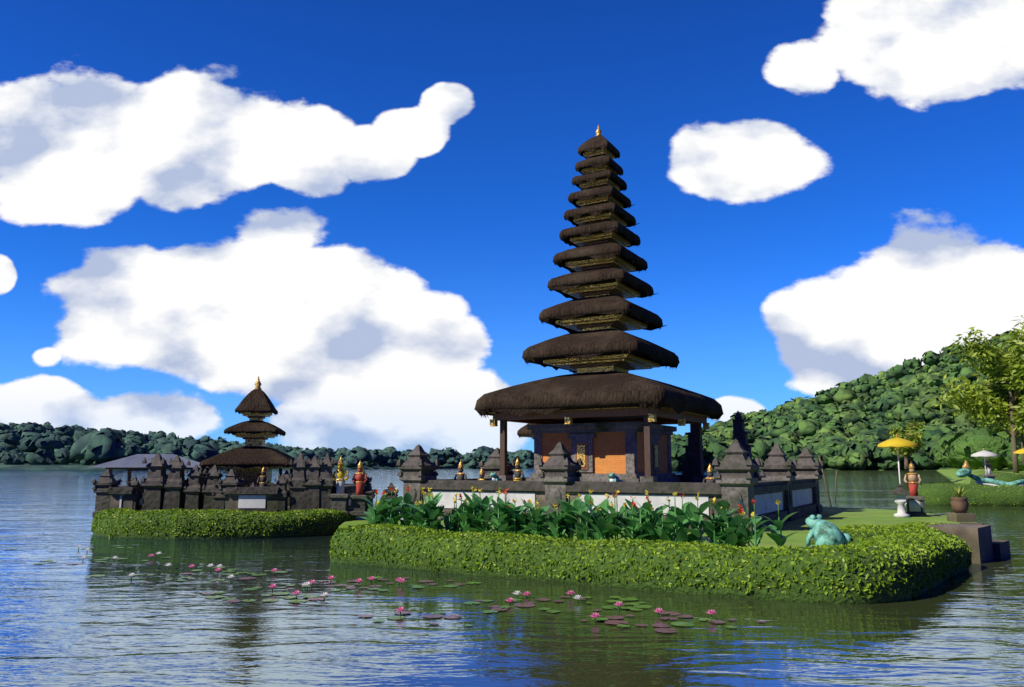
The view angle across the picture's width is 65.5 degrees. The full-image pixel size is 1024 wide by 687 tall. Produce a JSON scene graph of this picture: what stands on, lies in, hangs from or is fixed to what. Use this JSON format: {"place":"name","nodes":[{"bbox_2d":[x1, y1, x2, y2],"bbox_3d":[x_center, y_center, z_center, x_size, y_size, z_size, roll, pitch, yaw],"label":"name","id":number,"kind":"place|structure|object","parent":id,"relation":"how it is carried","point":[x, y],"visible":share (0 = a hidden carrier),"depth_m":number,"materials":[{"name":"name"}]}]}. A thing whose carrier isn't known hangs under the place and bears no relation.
{"place":"outdoors","nodes":[
{"label":"outdoors","id":0,"kind":"place"},
{"bbox_2d":[0,422,390,469],"bbox_3d":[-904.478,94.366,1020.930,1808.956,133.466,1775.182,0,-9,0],"label":"hill forest","id":1,"kind":"object","parent":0,"point":[35,446],"visible":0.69,"depth_m":578.48,"materials":[{"name":"green plant"}]},
{"bbox_2d":[0,468,1023,686],"bbox_3d":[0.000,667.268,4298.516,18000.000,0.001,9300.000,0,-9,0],"label":"lake water","id":2,"kind":"structure","parent":0,"point":[63,623],"depth_m":9.26,"materials":[{"name":"blue liquid"}]},
{"bbox_2d":[221,446,533,467],"bbox_3d":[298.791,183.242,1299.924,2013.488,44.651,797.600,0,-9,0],"label":"shore forest","id":3,"kind":"object","parent":2,"relation":"on","point":[448,457],"visible":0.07,"depth_m":951.51,"materials":[{"name":"green plant"}]},
{"bbox_2d":[2,545,765,632],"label":"water lilies","id":4,"kind":"object","parent":2,"relation":"on","point":[636,606],"visible":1,"depth_m":10.80,"materials":[{"name":"green plant"}]},
{"bbox_2d":[918,483,1023,505],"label":"island hedge","id":5,"kind":"object","parent":2,"relation":"on","point":[975,495],"visible":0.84,"depth_m":37.61,"materials":[{"name":"green plant"}]},
{"bbox_2d":[0,0,1023,454],"label":"sky","id":6,"kind":"structure","parent":0,"point":[356,209],"materials":[{"name":"blue"}]},
{"bbox_2d":[454,458,715,482],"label":"guardian statues","id":7,"kind":"object","parent":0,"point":[517,472],"visible":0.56,"depth_m":23.61,"materials":[{"name":"stone"}]},
{"bbox_2d":[396,411,823,531],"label":"temple wall","id":8,"kind":"structure","parent":0,"point":[779,478],"depth_m":21.13,"materials":[{"name":"grey stone"}]},
{"bbox_2d":[338,507,976,546],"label":"lawn","id":9,"kind":"structure","parent":0,"point":[840,516],"depth_m":21.80,"materials":[{"name":"green plant"}]},
{"bbox_2d":[517,420,591,438],"bbox_3d":[2.098,4.103,28.760,2.916,3.650,2.918,-5,-10,30],"label":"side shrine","id":10,"kind":"object","parent":9,"relation":"on","point":[523,431],"visible":0.14,"depth_m":28.14,"materials":[{"name":"stone"}]},
{"bbox_2d":[359,486,797,547],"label":"flowering plants","id":11,"kind":"object","parent":9,"relation":"on","point":[723,527],"visible":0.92,"depth_m":14.30,"materials":[{"name":"green plant"}]},
{"bbox_2d":[474,125,722,482],"bbox_3d":[2.900,-1.009,25.697,8.565,12.791,8.565,0,-9,0],"label":"pagoda","id":12,"kind":"object","parent":9,"relation":"on","point":[598,352],"visible":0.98,"depth_m":24.33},
{"bbox_2d":[489,472,501,480],"bbox_3d":[-0.505,3.976,23.409,0.423,0.392,0.450,-3,-9,20],"label":"frog statue","id":13,"kind":"object","parent":12,"relation":"on","point":[494,476],"visible":0.54,"depth_m":23.27,"materials":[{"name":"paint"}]},
{"bbox_2d":[607,473,622,481],"bbox_3d":[2.761,3.679,21.489,0.423,0.392,0.450,-7,-11,39],"label":"frog statue","id":14,"kind":"object","parent":12,"relation":"on","point":[613,477],"visible":0.5,"depth_m":21.37,"materials":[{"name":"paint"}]},
{"bbox_2d":[329,523,971,603],"bbox_3d":[2.160,3.588,13.232,11.837,0.918,4.901,-1,-9,6],"label":"hedge","id":15,"kind":"object","parent":9,"relation":"on","point":[892,567],"visible":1,"depth_m":11.94,"materials":[{"name":"green plant"}]},
{"bbox_2d":[804,514,850,546],"bbox_3d":[5.500,3.332,13.954,0.696,0.644,0.740,6,-11,-35],"label":"frog statue","id":16,"kind":"object","parent":9,"relation":"on","point":[822,532],"visible":0.64,"depth_m":13.82,"materials":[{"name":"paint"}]},
{"bbox_2d":[810,521,948,544],"bbox_3d":[7.294,3.899,15.294,4.449,0.930,1.693,7,-11,-38],"label":"hedge","id":17,"kind":"object","parent":9,"relation":"on","point":[859,533],"visible":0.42,"depth_m":14.53,"materials":[{"name":"green plant"}]},
{"bbox_2d":[889,484,910,517],"bbox_3d":[11.600,4.681,23.764,0.560,0.980,0.560,-3,-9,20],"label":"stone lantern","id":18,"kind":"object","parent":9,"relation":"on","point":[899,492],"visible":1,"depth_m":23.64,"materials":[{"name":"white stone"}]},
{"bbox_2d":[878,433,926,516],"bbox_3d":[11.972,4.016,24.505,1.204,2.520,1.112,-4,-10,25],"label":"statue with tedung","id":19,"kind":"object","parent":9,"relation":"on","point":[914,505],"visible":0.97,"depth_m":24.21,"materials":[{"name":"red paint"}]},
{"bbox_2d":[946,486,974,521],"bbox_3d":[12.333,4.641,21.845,0.642,1.511,0.642,0,-9,0],"label":"potted plant","id":20,"kind":"object","parent":9,"relation":"on","point":[959,504],"visible":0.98,"depth_m":21.72,"materials":[{"name":"ceramic"}]},
{"bbox_2d":[926,522,1010,563],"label":"stone steps","id":21,"kind":"structure","parent":9,"relation":"on","point":[982,544],"depth_m":15.42,"materials":[{"name":"grey stone"}]},
{"bbox_2d":[671,331,1023,469],"bbox_3d":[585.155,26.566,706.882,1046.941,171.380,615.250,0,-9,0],"label":"hill forest","id":22,"kind":"object","parent":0,"point":[843,425],"visible":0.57,"depth_m":572.60,"materials":[{"name":"green plant"}]},
{"bbox_2d":[936,467,1023,483],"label":"shore lawn","id":23,"kind":"structure","parent":0,"point":[952,473],"depth_m":159.13,"materials":[{"name":"green plant"}]},
{"bbox_2d":[884,418,926,468],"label":"tree","id":24,"kind":"object","parent":23,"relation":"on","point":[905,452],"visible":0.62,"depth_m":94.85,"materials":[{"name":"green plant"}]},
{"bbox_2d":[818,448,1023,506],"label":"naga statue group","id":25,"kind":"object","parent":23,"relation":"on","point":[988,479],"visible":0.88,"depth_m":39.51,"materials":[{"name":"paint"}]},
{"bbox_2d":[928,315,1023,472],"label":"bamboo tree","id":26,"kind":"object","parent":23,"relation":"on","point":[988,402],"visible":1,"depth_m":79.89,"materials":[{"name":"green plant"}]},
{"bbox_2d":[930,422,1023,471],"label":"shore bushes","id":27,"kind":"object","parent":23,"relation":"on","point":[955,450],"visible":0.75,"depth_m":149.83,"materials":[{"name":"green plant"}]},
{"bbox_2d":[970,473,1023,485],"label":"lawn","id":28,"kind":"structure","parent":23,"relation":"on","point":[1007,477],"depth_m":58.09,"materials":[{"name":"green plant"}]},
{"bbox_2d":[983,376,1023,464],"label":"tree","id":29,"kind":"object","parent":23,"relation":"on","point":[1020,435],"visible":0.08,"depth_m":116.93,"materials":[{"name":"green plant"}]},
{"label":"island ground","id":30,"kind":"structure","parent":0,"visible":0},
{"bbox_2d":[91,454,199,485],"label":"pavilion roof","id":31,"kind":"structure","parent":30,"relation":"on","point":[131,463],"depth_m":24.67,"materials":[{"name":"metal"}]},
{"bbox_2d":[91,506,355,538],"bbox_3d":[-8.035,5.185,23.505,7.551,0.934,7.181,0,-9,0],"label":"hedge","id":32,"kind":"object","parent":30,"relation":"on","point":[181,523],"visible":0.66,"depth_m":20.33,"materials":[{"name":"green plant"}]},
{"bbox_2d":[92,452,402,519],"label":"island walls","id":33,"kind":"structure","parent":30,"relation":"on","point":[318,484],"depth_m":22.27,"materials":[{"name":"stone"}]},
{"bbox_2d":[199,376,296,486],"bbox_3d":[-7.993,3.098,24.760,2.662,4.212,2.788,1,-9,-6],"label":"pagoda","id":34,"kind":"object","parent":30,"relation":"on","point":[251,459],"visible":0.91,"depth_m":24.22,"materials":[{"name":"brown wood"}]}
]}

